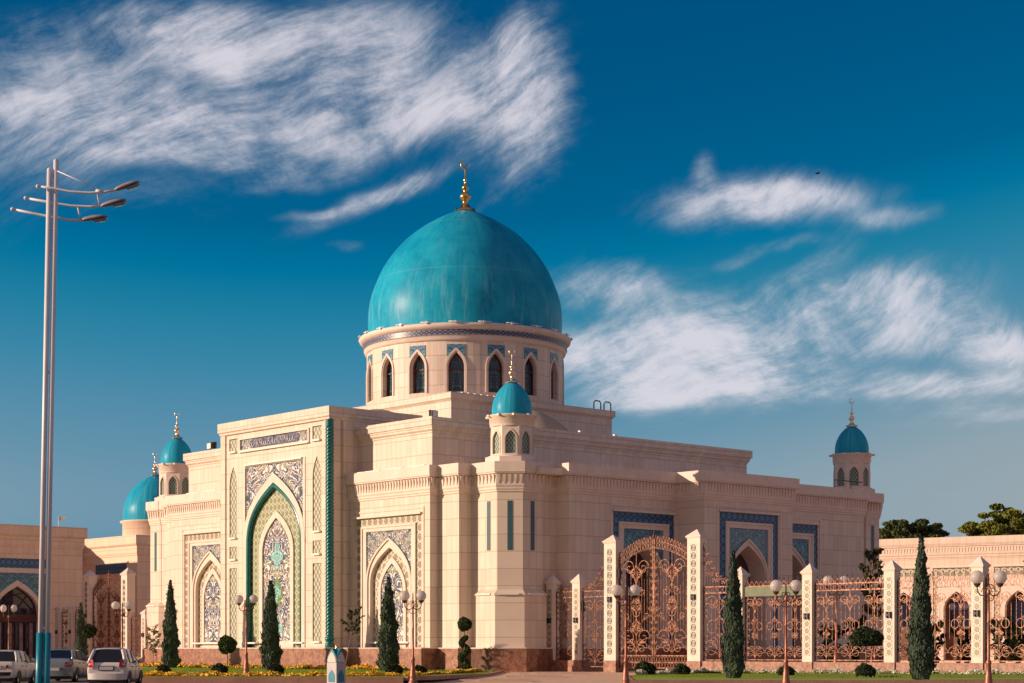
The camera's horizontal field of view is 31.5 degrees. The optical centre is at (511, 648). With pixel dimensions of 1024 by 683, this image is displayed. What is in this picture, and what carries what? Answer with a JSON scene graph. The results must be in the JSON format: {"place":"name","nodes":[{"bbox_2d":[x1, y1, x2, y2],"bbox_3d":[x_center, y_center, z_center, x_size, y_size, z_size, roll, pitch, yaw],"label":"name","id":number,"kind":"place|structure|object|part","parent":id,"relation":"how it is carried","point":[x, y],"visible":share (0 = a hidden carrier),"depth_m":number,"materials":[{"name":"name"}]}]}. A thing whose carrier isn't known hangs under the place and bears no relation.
{"place":"outdoors","nodes":[
{"label":"outdoors","id":0,"kind":"place"},
{"bbox_2d":[0,605,16,649],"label":"globe lamp","id":1,"kind":"object","parent":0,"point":[3,608],"visible":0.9,"depth_m":98.96,"materials":[{"name":"white glass"}]},
{"bbox_2d":[0,524,87,662],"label":"annex building","id":2,"kind":"structure","parent":0,"point":[19,563],"depth_m":171.03,"materials":[{"name":"stone"}]},
{"bbox_2d":[0,587,36,660],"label":"arched window","id":3,"kind":"structure","parent":2,"relation":"in","point":[22,628],"depth_m":170.52,"materials":[{"name":"brown glass"}]},
{"bbox_2d":[58,516,66,525],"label":"flagpole","id":4,"kind":"object","parent":2,"relation":"on","point":[60,518],"visible":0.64,"depth_m":178.01,"materials":[{"name":"metal"}]},
{"bbox_2d":[20,678,88,682],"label":"road","id":5,"kind":"structure","parent":0,"point":[83,680],"depth_m":82.46,"materials":[{"name":"grey asphalt"}]},
{"bbox_2d":[35,649,88,681],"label":"parked sedan","id":6,"kind":"object","parent":5,"relation":"on","point":[71,664],"visible":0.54,"depth_m":81.09,"materials":[{"name":"silver metal"}]},
{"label":"rear window","id":7,"kind":"part","parent":6,"relation":"part of","materials":[{"name":"black glass"}]},
{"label":"side window","id":8,"kind":"part","parent":6,"relation":"part of","materials":[{"name":"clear glass"}]},
{"bbox_2d":[111,601,132,647],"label":"globe lamp","id":9,"kind":"object","parent":5,"relation":"on","point":[115,605],"visible":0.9,"depth_m":91.96,"materials":[{"name":"white glass"}]},
{"bbox_2d":[83,452,158,655],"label":"domed building","id":10,"kind":"structure","parent":0,"point":[129,548],"depth_m":189.45,"materials":[{"name":"stone"}]},
{"bbox_2d":[0,0,1023,538],"label":"sky","id":11,"kind":"structure","parent":0,"point":[660,160],"materials":[{"name":"blue"}]},
{"bbox_2d":[142,160,883,671],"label":"mosque","id":12,"kind":"structure","parent":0,"point":[474,470],"depth_m":128.66,"materials":[{"name":"beige stone"}]},
{"bbox_2d":[140,662,908,682],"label":"pavement","id":13,"kind":"structure","parent":0,"point":[600,677],"depth_m":90.99,"materials":[{"name":"beige concrete"}]},
{"bbox_2d":[74,602,88,660],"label":"cypress tree","id":14,"kind":"object","parent":13,"relation":"on","point":[81,643],"visible":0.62,"depth_m":149.75,"materials":[{"name":"green plant"}]},
{"bbox_2d":[82,623,97,655],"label":"lollipop tree","id":15,"kind":"object","parent":13,"relation":"on","point":[89,631],"visible":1,"depth_m":147.69,"materials":[{"name":"green plant"}]},
{"bbox_2d":[53,568,146,660],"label":"perimeter fence","id":16,"kind":"object","parent":13,"relation":"on","point":[90,577],"visible":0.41,"depth_m":165.51,"materials":[{"name":"stone"}]},
{"bbox_2d":[93,572,120,649],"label":"entrance gate","id":17,"kind":"structure","parent":16,"relation":"attached to","point":[108,579],"depth_m":163.73,"materials":[{"name":"gold metal"}]},
{"bbox_2d":[131,677,403,682],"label":"kerb","id":18,"kind":"structure","parent":13,"relation":"on","point":[267,679],"depth_m":76.70,"materials":[{"name":"brown stone"}]},
{"bbox_2d":[404,670,504,680],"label":"kerb","id":19,"kind":"structure","parent":13,"relation":"on","point":[435,677],"depth_m":85.55,"materials":[{"name":"brown stone"}]},
{"bbox_2d":[459,679,531,681],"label":"step","id":20,"kind":"object","parent":13,"relation":"on","point":[495,680],"visible":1,"depth_m":82.00,"materials":[{"name":"beige stone"}]},
{"bbox_2d":[519,672,586,673],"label":"step","id":21,"kind":"object","parent":13,"relation":"on","point":[552,672],"visible":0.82,"depth_m":106.50,"materials":[{"name":"beige stone"}]},
{"bbox_2d":[544,529,1023,672],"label":"perimeter fence","id":22,"kind":"object","parent":13,"relation":"on","point":[697,613],"visible":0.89,"depth_m":105.08,"materials":[{"name":"stone"}]},
{"bbox_2d":[619,532,686,668],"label":"entrance gate","id":23,"kind":"structure","parent":22,"relation":"attached to","point":[654,610],"depth_m":112.24,"materials":[{"name":"gold metal"}]},
{"bbox_2d":[629,675,1023,682],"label":"kerb","id":24,"kind":"structure","parent":13,"relation":"on","point":[821,681],"depth_m":69.70,"materials":[{"name":"brown stone"}]},
{"bbox_2d":[818,624,843,661],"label":"shrub","id":25,"kind":"object","parent":13,"relation":"on","point":[829,640],"visible":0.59,"depth_m":121.87,"materials":[{"name":"green plant"}]},
{"bbox_2d":[823,576,849,661],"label":"globe lamp","id":26,"kind":"object","parent":13,"relation":"on","point":[836,656],"visible":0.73,"depth_m":112.93,"materials":[{"name":"brown metal"}]},
{"bbox_2d":[841,614,866,661],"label":"shrub","id":27,"kind":"object","parent":13,"relation":"on","point":[862,620],"visible":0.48,"depth_m":125.80,"materials":[{"name":"green plant"}]},
{"bbox_2d":[858,547,883,661],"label":"young tree","id":28,"kind":"object","parent":13,"relation":"on","point":[874,563],"visible":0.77,"depth_m":103.42,"materials":[{"name":"green plant"}]},
{"bbox_2d":[864,587,883,661],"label":"globe lamp","id":29,"kind":"object","parent":13,"relation":"on","point":[882,591],"visible":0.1,"depth_m":121.88,"materials":[{"name":"brown metal"}]},
{"bbox_2d":[879,518,949,538],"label":"broadleaf tree","id":30,"kind":"object","parent":13,"relation":"on","point":[900,529],"visible":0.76,"depth_m":232.66,"materials":[{"name":"green plant"}]},
{"bbox_2d":[932,620,946,662],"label":"shrub","id":31,"kind":"object","parent":13,"relation":"on","point":[941,636],"visible":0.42,"depth_m":123.76,"materials":[{"name":"green plant"}]},
{"bbox_2d":[950,603,967,662],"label":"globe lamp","id":32,"kind":"object","parent":13,"relation":"on","point":[952,610],"visible":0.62,"depth_m":129.93,"materials":[{"name":"white glass"}]},
{"bbox_2d":[950,624,970,662],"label":"shrub","id":33,"kind":"object","parent":13,"relation":"on","point":[961,642],"visible":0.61,"depth_m":127.84,"materials":[{"name":"green plant"}]},
{"bbox_2d":[957,503,1023,535],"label":"broadleaf tree","id":34,"kind":"object","parent":13,"relation":"on","point":[1008,521],"visible":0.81,"depth_m":233.06,"materials":[{"name":"green plant"}]},
{"bbox_2d":[990,615,1015,662],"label":"shrub","id":35,"kind":"object","parent":13,"relation":"on","point":[1005,624],"visible":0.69,"depth_m":117.85,"materials":[{"name":"green plant"}]},
{"bbox_2d":[1007,621,1023,662],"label":"shrub","id":36,"kind":"object","parent":13,"relation":"on","point":[1014,656],"visible":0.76,"depth_m":123.85,"materials":[{"name":"green plant"}]},
{"bbox_2d":[141,667,1023,677],"bbox_3d":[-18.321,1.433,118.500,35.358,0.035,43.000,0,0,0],"label":"lawn","id":37,"kind":"structure","parent":0,"point":[258,669],"depth_m":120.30,"materials":[{"name":"green plant"}]},
{"bbox_2d":[145,623,161,654],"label":"rose bush","id":38,"kind":"object","parent":37,"relation":"on","point":[155,644],"visible":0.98,"depth_m":132.93,"materials":[{"name":"green plant"}]},
{"bbox_2d":[155,664,171,671],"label":"round bush","id":39,"kind":"object","parent":37,"relation":"on","point":[163,668],"visible":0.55,"depth_m":98.76,"materials":[{"name":"green plant"}]},
{"bbox_2d":[160,580,181,667],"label":"cypress tree","id":40,"kind":"object","parent":37,"relation":"on","point":[171,641],"visible":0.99,"depth_m":132.67,"materials":[{"name":"green plant"}]},
{"bbox_2d":[211,663,228,672],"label":"round bush","id":41,"kind":"object","parent":37,"relation":"on","point":[221,668],"visible":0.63,"depth_m":96.74,"materials":[{"name":"green plant"}]},
{"bbox_2d":[217,634,236,667],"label":"lollipop tree","id":42,"kind":"object","parent":37,"relation":"on","point":[227,644],"visible":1,"depth_m":129.13,"materials":[{"name":"green plant"}]},
{"bbox_2d":[258,580,283,669],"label":"cypress tree","id":43,"kind":"object","parent":37,"relation":"on","point":[271,651],"visible":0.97,"depth_m":123.62,"materials":[{"name":"green plant"}]},
{"bbox_2d":[139,662,407,669],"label":"marigold bed","id":44,"kind":"object","parent":37,"relation":"on","point":[366,666],"visible":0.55,"depth_m":129.69,"materials":[{"name":"yellow plant"}]},
{"bbox_2d":[267,663,284,673],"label":"round bush","id":45,"kind":"object","parent":37,"relation":"on","point":[276,667],"visible":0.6,"depth_m":99.73,"materials":[{"name":"green plant"}]},
{"bbox_2d":[340,605,364,668],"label":"young tree","id":46,"kind":"object","parent":37,"relation":"on","point":[356,624],"visible":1,"depth_m":115.96,"materials":[{"name":"green plant"}]},
{"bbox_2d":[375,576,401,670],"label":"cypress tree","id":47,"kind":"object","parent":37,"relation":"on","point":[387,645],"visible":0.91,"depth_m":114.11,"materials":[{"name":"green plant"}]},
{"bbox_2d":[421,668,481,674],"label":"marigold bed","id":48,"kind":"object","parent":37,"relation":"on","point":[460,671],"visible":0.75,"depth_m":101.55,"materials":[{"name":"yellow plant"}]},
{"bbox_2d":[456,616,472,669],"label":"spiral topiary","id":49,"kind":"object","parent":37,"relation":"on","point":[464,623],"visible":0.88,"depth_m":111.78,"materials":[{"name":"green plant"}]},
{"bbox_2d":[631,673,1023,679],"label":"lawn","id":50,"kind":"structure","parent":0,"point":[822,678],"depth_m":75.31,"materials":[{"name":"green plant"}]},
{"bbox_2d":[635,661,656,674],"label":"round bush","id":51,"kind":"object","parent":50,"relation":"on","point":[649,668],"visible":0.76,"depth_m":89.67,"materials":[{"name":"green plant"}]},
{"bbox_2d":[673,663,690,673],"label":"round bush","id":52,"kind":"object","parent":50,"relation":"on","point":[680,668],"visible":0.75,"depth_m":92.72,"materials":[{"name":"green plant"}]},
{"bbox_2d":[720,549,745,677],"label":"cypress tree","id":53,"kind":"object","parent":50,"relation":"on","point":[732,646],"visible":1,"depth_m":75.73,"materials":[{"name":"green plant"}]},
{"bbox_2d":[777,665,795,675],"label":"round bush","id":54,"kind":"object","parent":50,"relation":"on","point":[792,671],"visible":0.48,"depth_m":83.81,"materials":[{"name":"green plant"}]},
{"bbox_2d":[636,666,1023,674],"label":"petunia bed","id":55,"kind":"object","parent":50,"relation":"on","point":[701,669],"visible":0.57,"depth_m":97.85,"materials":[{"name":"green plant"}]},
{"bbox_2d":[854,662,876,676],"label":"round bush","id":56,"kind":"object","parent":50,"relation":"on","point":[863,669],"visible":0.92,"depth_m":79.72,"materials":[{"name":"green plant"}]},
{"bbox_2d":[848,626,883,663],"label":"lollipop tree","id":57,"kind":"object","parent":50,"relation":"on","point":[865,636],"visible":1,"depth_m":96.46,"materials":[{"name":"green plant"}]},
{"bbox_2d":[905,536,936,679],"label":"cypress tree","id":58,"kind":"object","parent":50,"relation":"on","point":[921,651],"visible":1,"depth_m":71.23,"materials":[{"name":"green plant"}]},
{"bbox_2d":[970,570,1006,682],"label":"globe lamp","id":59,"kind":"object","parent":50,"relation":"on","point":[977,577],"visible":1,"depth_m":55.55,"materials":[{"name":"bronze metal"},{"name":"frosted white glass"}]},
{"bbox_2d":[879,535,1023,662],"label":"annex building","id":60,"kind":"structure","parent":0,"point":[962,554],"depth_m":193.83,"materials":[{"name":"stone"}]},
{"bbox_2d":[900,593,910,659],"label":"door","id":61,"kind":"structure","parent":60,"relation":"in","point":[904,642],"depth_m":197.38,"materials":[{"name":"brown wood"}]},
{"bbox_2d":[946,592,968,659],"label":"door","id":62,"kind":"structure","parent":60,"relation":"in","point":[950,642],"depth_m":194.60,"materials":[{"name":"brown wood"}]},
{"bbox_2d":[1007,592,1023,660],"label":"door","id":63,"kind":"structure","parent":60,"relation":"in","point":[1013,599],"depth_m":191.12,"materials":[{"name":"brown wood"}]},
{"label":"road","id":64,"kind":"structure","parent":0,"visible":0},
{"bbox_2d":[0,650,35,682],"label":"parked sedan","id":65,"kind":"object","parent":64,"relation":"on","point":[16,666],"visible":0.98,"depth_m":73.44,"materials":[{"name":"beige paint"}]},
{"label":"rear window","id":66,"kind":"part","parent":65,"relation":"part of","materials":[{"name":"black glass"}]},
{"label":"side window","id":67,"kind":"part","parent":65,"relation":"part of","materials":[{"name":"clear glass"}]},
{"bbox_2d":[11,159,139,682],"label":"street light","id":68,"kind":"object","parent":64,"relation":"on","point":[43,659],"visible":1,"depth_m":39.97,"materials":[{"name":"metal"}]},
{"bbox_2d":[87,648,142,682],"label":"parked hatchback","id":69,"kind":"object","parent":64,"relation":"on","point":[109,665],"visible":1,"depth_m":71.73,"materials":[{"name":"white paint"}]},
{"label":"rear window","id":70,"kind":"part","parent":69,"relation":"part of","materials":[{"name":"black glass"}]},
{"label":"side window","id":71,"kind":"part","parent":69,"relation":"part of","materials":[{"name":"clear glass"}]},
{"bbox_2d":[327,645,344,682],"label":"domed marker","id":72,"kind":"object","parent":64,"relation":"on","point":[336,666],"visible":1,"depth_m":74.80,"materials":[{"name":"white stone"}]},
{"bbox_2d":[400,591,425,682],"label":"globe lamp","id":73,"kind":"object","parent":64,"relation":"on","point":[420,596],"visible":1,"depth_m":75.12,"materials":[{"name":"brown metal"}]},
{"bbox_2d":[611,585,640,682],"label":"globe lamp","id":74,"kind":"object","parent":64,"relation":"on","point":[634,591],"visible":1,"depth_m":66.33,"materials":[{"name":"brown metal"}]},
{"bbox_2d":[770,580,801,682],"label":"globe lamp","id":75,"kind":"object","parent":64,"relation":"on","point":[776,586],"visible":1,"depth_m":61.63,"materials":[{"name":"brown metal"}]},
{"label":"lawn","id":76,"kind":"structure","parent":0,"visible":0},
{"bbox_2d":[235,595,257,673],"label":"globe lamp","id":77,"kind":"object","parent":76,"relation":"on","point":[253,599],"visible":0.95,"depth_m":86.74,"materials":[{"name":"brown metal"}]},
{"bbox_2d":[143,669,420,676],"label":"marigold bed","id":78,"kind":"object","parent":76,"relation":"on","point":[257,673],"visible":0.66,"depth_m":78.43,"materials":[{"name":"yellow plant"}]},
{"bbox_2d":[385,663,403,673],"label":"round bush","id":79,"kind":"object","parent":76,"relation":"on","point":[394,667],"visible":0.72,"depth_m":91.72,"materials":[{"name":"green plant"}]},
{"bbox_2d":[415,665,427,672],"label":"round bush","id":80,"kind":"object","parent":76,"relation":"on","point":[420,668],"visible":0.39,"depth_m":91.75,"materials":[{"name":"green plant"}]}
]}

